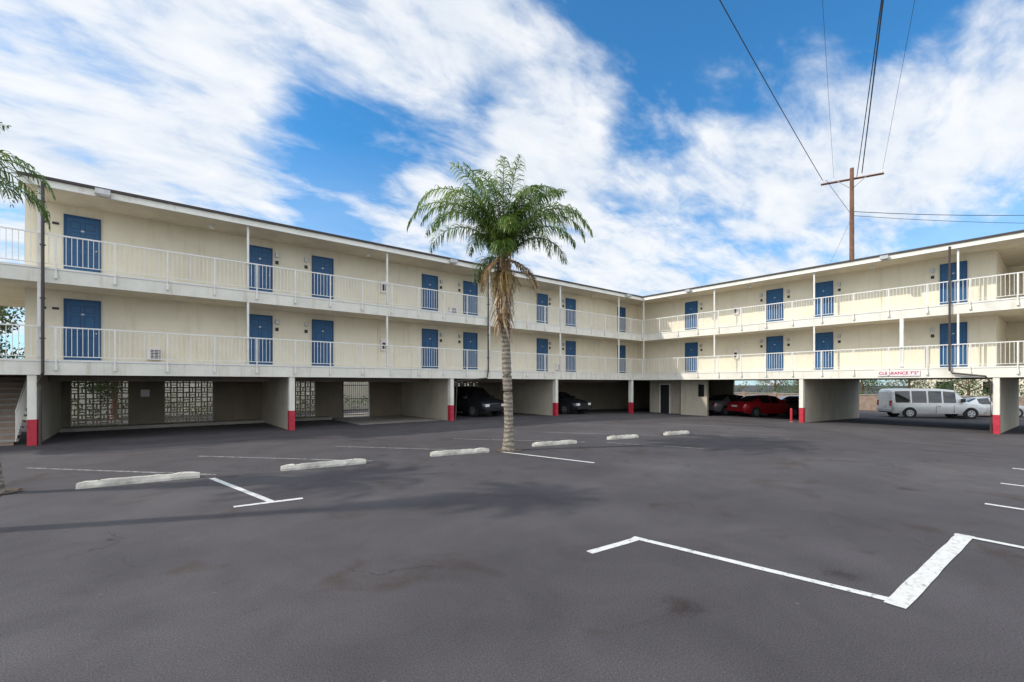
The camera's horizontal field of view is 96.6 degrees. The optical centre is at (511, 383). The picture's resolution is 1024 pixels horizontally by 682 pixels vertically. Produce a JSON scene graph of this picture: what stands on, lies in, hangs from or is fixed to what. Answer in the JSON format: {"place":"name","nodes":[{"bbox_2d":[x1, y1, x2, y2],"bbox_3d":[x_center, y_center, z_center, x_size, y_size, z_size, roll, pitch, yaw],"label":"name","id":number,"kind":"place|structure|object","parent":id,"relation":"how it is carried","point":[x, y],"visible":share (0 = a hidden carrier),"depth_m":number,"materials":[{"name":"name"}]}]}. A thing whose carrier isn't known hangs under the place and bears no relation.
{"place":"outdoors","nodes":[
{"label":"outdoors","id":0,"kind":"place"},
{"bbox_2d":[0,385,1023,681],"bbox_3d":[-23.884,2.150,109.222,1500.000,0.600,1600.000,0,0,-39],"label":"ground","id":1,"kind":"structure","parent":0,"point":[402,557],"depth_m":5.01,"materials":[{"name":"grey asphalt"}]},
{"bbox_2d":[0,306,24,358],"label":"broadleaf tree","id":2,"kind":"object","parent":1,"relation":"on","point":[4,328],"visible":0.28,"depth_m":19.45,"materials":[{"name":"green plant"}]},
{"bbox_2d":[0,376,26,445],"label":"exterior stair","id":3,"kind":"object","parent":1,"relation":"on","point":[13,398],"visible":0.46,"depth_m":14.65,"materials":[{"name":"concrete"}]},
{"bbox_2d":[0,122,55,494],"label":"palm tree","id":4,"kind":"object","parent":1,"relation":"on","point":[45,212],"visible":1,"depth_m":8.38,"materials":[{"name":"plant"}]},
{"bbox_2d":[72,381,120,418],"bbox_3d":[-20.634,-0.173,23.474,3.428,4.258,3.066,0,0,-39],"label":"broadleaf tree","id":5,"kind":"object","parent":1,"relation":"on","point":[98,391],"visible":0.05,"depth_m":23.24,"materials":[{"name":"green plant"}]},
{"bbox_2d":[76,472,199,488],"bbox_3d":[-6.937,1.787,8.557,1.797,0.122,0.191,0,0,-34],"label":"wheel stop","id":6,"kind":"object","parent":1,"relation":"on","point":[130,480],"visible":1,"depth_m":8.45,"materials":[{"name":"concrete"}]},
{"bbox_2d":[26,395,367,419],"bbox_3d":[-13.855,1.292,29.412,30.371,1.495,1.174,0,0,-39],"label":"hedge","id":7,"kind":"object","parent":1,"relation":"on","point":[361,400],"visible":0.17,"depth_m":25.67,"materials":[{"name":"green plant"}]},
{"bbox_2d":[23,381,477,420],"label":"boundary wall","id":8,"kind":"structure","parent":1,"relation":"on","point":[356,391],"depth_m":27.22,"materials":[{"name":"paint"}]},
{"bbox_2d":[59,411,503,431],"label":"carport kerb","id":9,"kind":"structure","parent":1,"relation":"on","point":[130,426],"depth_m":19.71,"materials":[{"name":"concrete"}]},
{"bbox_2d":[281,459,365,470],"bbox_3d":[-4.162,1.787,10.166,1.763,0.122,0.191,0,0,-32],"label":"wheel stop","id":10,"kind":"object","parent":1,"relation":"on","point":[313,465],"visible":1,"depth_m":10.07,"materials":[{"name":"concrete"}]},
{"bbox_2d":[311,412,437,424],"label":"concrete walkway","id":11,"kind":"structure","parent":1,"relation":"on","point":[365,419],"depth_m":23.60,"materials":[{"name":"grey concrete"}]},
{"bbox_2d":[49,376,784,426],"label":"carport walls","id":12,"kind":"structure","parent":1,"relation":"on","point":[237,398],"depth_m":24.78,"materials":[{"name":"paint"}]},
{"bbox_2d":[70,381,478,426],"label":"breeze block screens","id":13,"kind":"object","parent":12,"relation":"attached to","point":[170,402],"visible":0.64,"depth_m":20.07,"materials":[{"name":"beige concrete"}]},
{"bbox_2d":[343,382,369,416],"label":"iron gate","id":14,"kind":"structure","parent":12,"relation":"attached to","point":[368,385],"depth_m":25.68,"materials":[{"name":"white metal"}]},
{"bbox_2d":[430,448,488,456],"bbox_3d":[-1.358,1.787,12.018,1.624,0.122,0.192,0,0,-29],"label":"wheel stop","id":15,"kind":"object","parent":1,"relation":"on","point":[455,452],"visible":1,"depth_m":11.90,"materials":[{"name":"concrete"}]},
{"bbox_2d":[454,386,503,416],"bbox_3d":[-2.510,1.020,26.999,2.220,1.769,4.635,0,0,-45],"label":"dark parked suv","id":16,"kind":"object","parent":1,"relation":"on","point":[473,401],"visible":0.69,"depth_m":25.81,"materials":[{"name":"black paint"}]},
{"bbox_2d":[407,154,592,451],"bbox_3d":[-0.368,-2.101,12.710,4.749,8.014,4.533,0,0,-39],"label":"palm tree","id":17,"kind":"object","parent":1,"relation":"on","point":[503,235],"visible":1,"depth_m":12.46,"materials":[{"name":"plant"}]},
{"bbox_2d":[27,375,1018,445],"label":"columns and fins","id":18,"kind":"structure","parent":1,"relation":"on","point":[827,399],"depth_m":24.04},
{"bbox_2d":[0,264,1023,380],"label":"walkway slabs","id":19,"kind":"structure","parent":18,"relation":"on","point":[15,281],"depth_m":19.58,"materials":[{"name":"paint"}]},
{"bbox_2d":[37,186,958,372],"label":"balcony posts","id":20,"kind":"object","parent":19,"relation":"on","point":[39,300],"visible":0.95,"depth_m":20.05,"materials":[{"name":"white metal"}]},
{"bbox_2d":[0,226,1023,377],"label":"balcony railings","id":21,"kind":"object","parent":19,"relation":"on","point":[467,312],"visible":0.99,"depth_m":20.26,"materials":[{"name":"white metal"}]},
{"bbox_2d":[25,198,1023,372],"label":"walls","id":22,"kind":"structure","parent":19,"relation":"on","point":[132,314],"depth_m":21.69,"materials":[{"name":"beige paint"}]},
{"bbox_2d":[64,298,100,360],"bbox_3d":[-14.470,-1.780,15.385,0.920,2.100,0.079,0,0,-39],"label":"door","id":23,"kind":"structure","parent":22,"relation":"attached to","point":[78,313],"depth_m":15.38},
{"bbox_2d":[64,214,100,272],"bbox_3d":[-14.470,-4.580,15.385,0.920,2.100,0.079,0,0,-39],"label":"door","id":24,"kind":"structure","parent":22,"relation":"attached to","point":[81,227],"depth_m":15.40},
{"bbox_2d":[249,314,272,364],"bbox_3d":[-10.329,-1.780,18.725,0.920,2.100,0.079,0,0,-39],"label":"door","id":25,"kind":"structure","parent":22,"relation":"attached to","point":[260,326],"depth_m":18.77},
{"bbox_2d":[249,245,272,291],"bbox_3d":[-10.329,-4.580,18.725,0.920,2.100,0.079,0,0,-39],"label":"door","id":26,"kind":"structure","parent":22,"relation":"attached to","point":[260,255],"depth_m":18.77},
{"bbox_2d":[312,319,333,365],"bbox_3d":[-8.399,-1.780,20.283,0.920,2.100,0.079,0,0,-39],"label":"door","id":27,"kind":"structure","parent":22,"relation":"attached to","point":[322,330],"depth_m":20.32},
{"bbox_2d":[312,255,333,298],"bbox_3d":[-8.399,-4.580,20.283,0.920,2.100,0.079,0,0,-39],"label":"door","id":28,"kind":"structure","parent":22,"relation":"attached to","point":[324,265],"depth_m":20.32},
{"bbox_2d":[422,328,437,368],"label":"door","id":29,"kind":"structure","parent":22,"relation":"attached to","point":[429,337],"depth_m":23.67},
{"bbox_2d":[422,274,437,310],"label":"door","id":30,"kind":"structure","parent":22,"relation":"attached to","point":[429,281],"depth_m":23.67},
{"bbox_2d":[463,332,477,369],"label":"door","id":31,"kind":"structure","parent":22,"relation":"attached to","point":[470,341],"depth_m":25.23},
{"bbox_2d":[463,281,477,315],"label":"door","id":32,"kind":"structure","parent":22,"relation":"attached to","point":[469,288],"depth_m":25.23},
{"bbox_2d":[45,220,933,372],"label":"wall fittings","id":33,"kind":"object","parent":22,"relation":"attached to","point":[155,354],"depth_m":23.29,"materials":[{"name":"white plastic"}]},
{"bbox_2d":[37,181,991,444],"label":"downspouts","id":34,"kind":"object","parent":22,"relation":"attached to","point":[43,245],"visible":0.94,"depth_m":13.70,"materials":[{"name":"grey metal"}]},
{"bbox_2d":[18,171,1023,305],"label":"roof","id":35,"kind":"structure","parent":22,"relation":"on","point":[1011,252],"depth_m":20.02,"materials":[{"name":"paint"}]},
{"bbox_2d":[95,187,888,297],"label":"flood lights","id":36,"kind":"object","parent":35,"relation":"attached to","point":[102,192],"visible":0.91,"depth_m":20.82},
{"bbox_2d":[0,180,1023,373],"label":"fascia trim","id":37,"kind":"structure","parent":35,"relation":"attached to","point":[35,266],"depth_m":19.59,"materials":[{"name":"white paint"}]},
{"bbox_2d":[878,370,919,375],"bbox_3d":[18.262,-0.500,21.578,0.030,0.260,1.550,0,0,-39],"label":"clearance sign","id":38,"kind":"object","parent":37,"relation":"attached to","point":[903,373],"visible":1,"depth_m":21.48,"materials":[{"name":"white metal"}]},
{"bbox_2d":[537,338,547,370],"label":"door","id":39,"kind":"structure","parent":22,"relation":"attached to","point":[542,347],"depth_m":28.57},
{"bbox_2d":[537,293,547,323],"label":"door","id":40,"kind":"structure","parent":22,"relation":"attached to","point":[543,299],"depth_m":28.56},
{"bbox_2d":[566,341,575,371],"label":"door","id":41,"kind":"structure","parent":22,"relation":"attached to","point":[570,347],"depth_m":30.21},
{"bbox_2d":[566,298,575,326],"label":"door","id":42,"kind":"structure","parent":22,"relation":"attached to","point":[570,304],"depth_m":30.21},
{"bbox_2d":[617,345,625,372],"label":"door","id":43,"kind":"structure","parent":22,"relation":"attached to","point":[622,351],"depth_m":33.58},
{"bbox_2d":[617,307,625,331],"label":"door","id":44,"kind":"structure","parent":22,"relation":"attached to","point":[622,311],"depth_m":33.58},
{"bbox_2d":[685,342,697,372],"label":"door","id":45,"kind":"structure","parent":22,"relation":"attached to","point":[691,349],"depth_m":31.40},
{"bbox_2d":[685,301,697,329],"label":"door","id":46,"kind":"structure","parent":22,"relation":"attached to","point":[691,308],"depth_m":31.40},
{"bbox_2d":[766,336,782,370],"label":"door","id":47,"kind":"structure","parent":22,"relation":"attached to","point":[774,344],"depth_m":27.22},
{"bbox_2d":[766,288,782,321],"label":"door","id":48,"kind":"structure","parent":22,"relation":"attached to","point":[774,296],"depth_m":27.22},
{"bbox_2d":[815,332,832,369],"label":"door","id":49,"kind":"structure","parent":22,"relation":"attached to","point":[823,341],"depth_m":25.23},
{"bbox_2d":[815,281,832,316],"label":"door","id":50,"kind":"structure","parent":22,"relation":"attached to","point":[823,289],"depth_m":25.23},
{"bbox_2d":[940,322,966,366],"bbox_3d":[20.491,-1.780,21.199,0.079,2.100,0.920,0,0,-39],"label":"door","id":51,"kind":"structure","parent":22,"relation":"attached to","point":[962,339],"depth_m":21.18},
{"bbox_2d":[940,261,966,304],"bbox_3d":[20.491,-4.580,21.199,0.079,2.100,0.920,0,0,-39],"label":"door","id":52,"kind":"structure","parent":22,"relation":"attached to","point":[962,275],"depth_m":21.18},
{"bbox_2d":[31,422,1023,608],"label":"painted parking lines","id":53,"kind":"object","parent":1,"relation":"on","point":[908,592],"visible":0.9,"depth_m":4.87,"materials":[{"name":"paint"}]},
{"bbox_2d":[532,440,576,446],"bbox_3d":[1.304,1.787,13.831,1.561,0.122,0.191,0,0,-29],"label":"wheel stop","id":54,"kind":"object","parent":1,"relation":"on","point":[549,443],"visible":1,"depth_m":13.72,"materials":[{"name":"concrete"}]},
{"bbox_2d":[558,391,591,413],"bbox_3d":[3.053,1.266,31.250,2.180,1.524,4.705,0,0,-45],"label":"black parked car","id":55,"kind":"object","parent":1,"relation":"on","point":[567,403],"visible":0.53,"depth_m":29.73,"materials":[{"name":"paint"}]},
{"bbox_2d":[607,434,638,439],"bbox_3d":[3.742,1.787,15.387,1.257,0.122,0.192,0,0,-27],"label":"wheel stop","id":56,"kind":"object","parent":1,"relation":"on","point":[613,437],"visible":1,"depth_m":15.30,"materials":[{"name":"concrete"}]},
{"bbox_2d":[663,431,689,434],"bbox_3d":[6.013,1.787,16.674,1.230,0.122,0.192,0,0,-29],"label":"wheel stop","id":57,"kind":"object","parent":1,"relation":"on","point":[676,432],"visible":1,"depth_m":16.58,"materials":[{"name":"concrete"}]},
{"bbox_2d":[709,394,743,414],"bbox_3d":[16.006,1.511,33.347,4.705,1.524,2.180,0,0,-20],"label":"grey parked car","id":58,"kind":"object","parent":1,"relation":"on","point":[717,403],"visible":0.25,"depth_m":32.17,"materials":[{"name":"paint"}]},
{"bbox_2d":[726,395,792,416],"bbox_3d":[17.295,1.507,31.432,4.705,1.524,2.180,0,0,-14],"label":"red parked car","id":59,"kind":"object","parent":1,"relation":"on","point":[755,405],"visible":0.94,"depth_m":30.59,"materials":[{"name":"paint"}]},
{"bbox_2d":[757,380,794,392],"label":"broadleaf tree","id":60,"kind":"object","parent":1,"relation":"on","point":[774,384],"visible":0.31,"depth_m":57.15,"materials":[{"name":"green plant"}]},
{"bbox_2d":[772,395,798,416],"bbox_3d":[20.290,1.567,32.178,4.705,1.524,2.180,0,0,-14],"label":"dark parked car","id":61,"kind":"object","parent":1,"relation":"on","point":[792,400],"visible":0.19,"depth_m":31.10,"materials":[{"name":"black paint"}]},
{"bbox_2d":[782,380,798,392],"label":"broadleaf tree","id":62,"kind":"object","parent":1,"relation":"on","point":[795,383],"visible":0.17,"depth_m":51.69,"materials":[{"name":"green plant"}]},
{"bbox_2d":[821,167,883,259],"bbox_3d":[25.324,-6.650,34.024,3.802,18.800,0.477,0,0,30],"label":"utility pole","id":63,"kind":"object","parent":1,"relation":"on","point":[851,179],"visible":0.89,"depth_m":33.88,"materials":[{"name":"brown wood"}]},
{"bbox_2d":[719,0,1023,254],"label":"overhead wires","id":64,"kind":"object","parent":63,"relation":"attached to","point":[880,16],"visible":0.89,"depth_m":24.75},
{"bbox_2d":[859,380,887,393],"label":"broadleaf tree","id":65,"kind":"object","parent":1,"relation":"on","point":[867,382],"visible":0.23,"depth_m":48.57,"materials":[{"name":"green plant"}]},
{"bbox_2d":[735,391,1023,415],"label":"block fence","id":66,"kind":"object","parent":1,"relation":"on","point":[867,401],"visible":0.08,"depth_m":42.26,"materials":[{"name":"concrete"}]},
{"bbox_2d":[736,380,1023,396],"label":"hedge","id":67,"kind":"object","parent":1,"relation":"on","point":[961,391],"visible":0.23,"depth_m":40.57,"materials":[{"name":"green plant"}]},
{"bbox_2d":[884,379,943,388],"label":"broadleaf tree","id":68,"kind":"object","parent":1,"relation":"on","point":[902,382],"visible":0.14,"depth_m":44.98,"materials":[{"name":"green plant"}]},
{"bbox_2d":[876,388,986,418],"bbox_3d":[30.235,1.415,33.072,5.805,2.180,2.360,0,0,13],"label":"white passenger van","id":69,"kind":"object","parent":1,"relation":"on","point":[909,402],"visible":0.98,"depth_m":32.36,"materials":[{"name":"paint"}]},
{"bbox_2d":[934,379,992,395],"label":"broadleaf tree","id":70,"kind":"object","parent":1,"relation":"on","point":[957,383],"visible":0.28,"depth_m":43.31,"materials":[{"name":"green plant"}]},
{"bbox_2d":[910,379,1023,395],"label":"tree","id":71,"kind":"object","parent":1,"relation":"on","point":[982,383],"depth_m":48.65,"materials":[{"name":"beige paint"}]},
{"bbox_2d":[963,397,1023,417],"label":"silver parked car","id":72,"kind":"object","parent":1,"relation":"on","point":[984,401],"visible":0.18,"depth_m":33.36,"materials":[{"name":"paint"}]},
{"bbox_2d":[0,0,1023,385],"label":"sky","id":73,"kind":"structure","parent":0,"point":[656,121],"materials":[{"name":"blue"}]}
]}

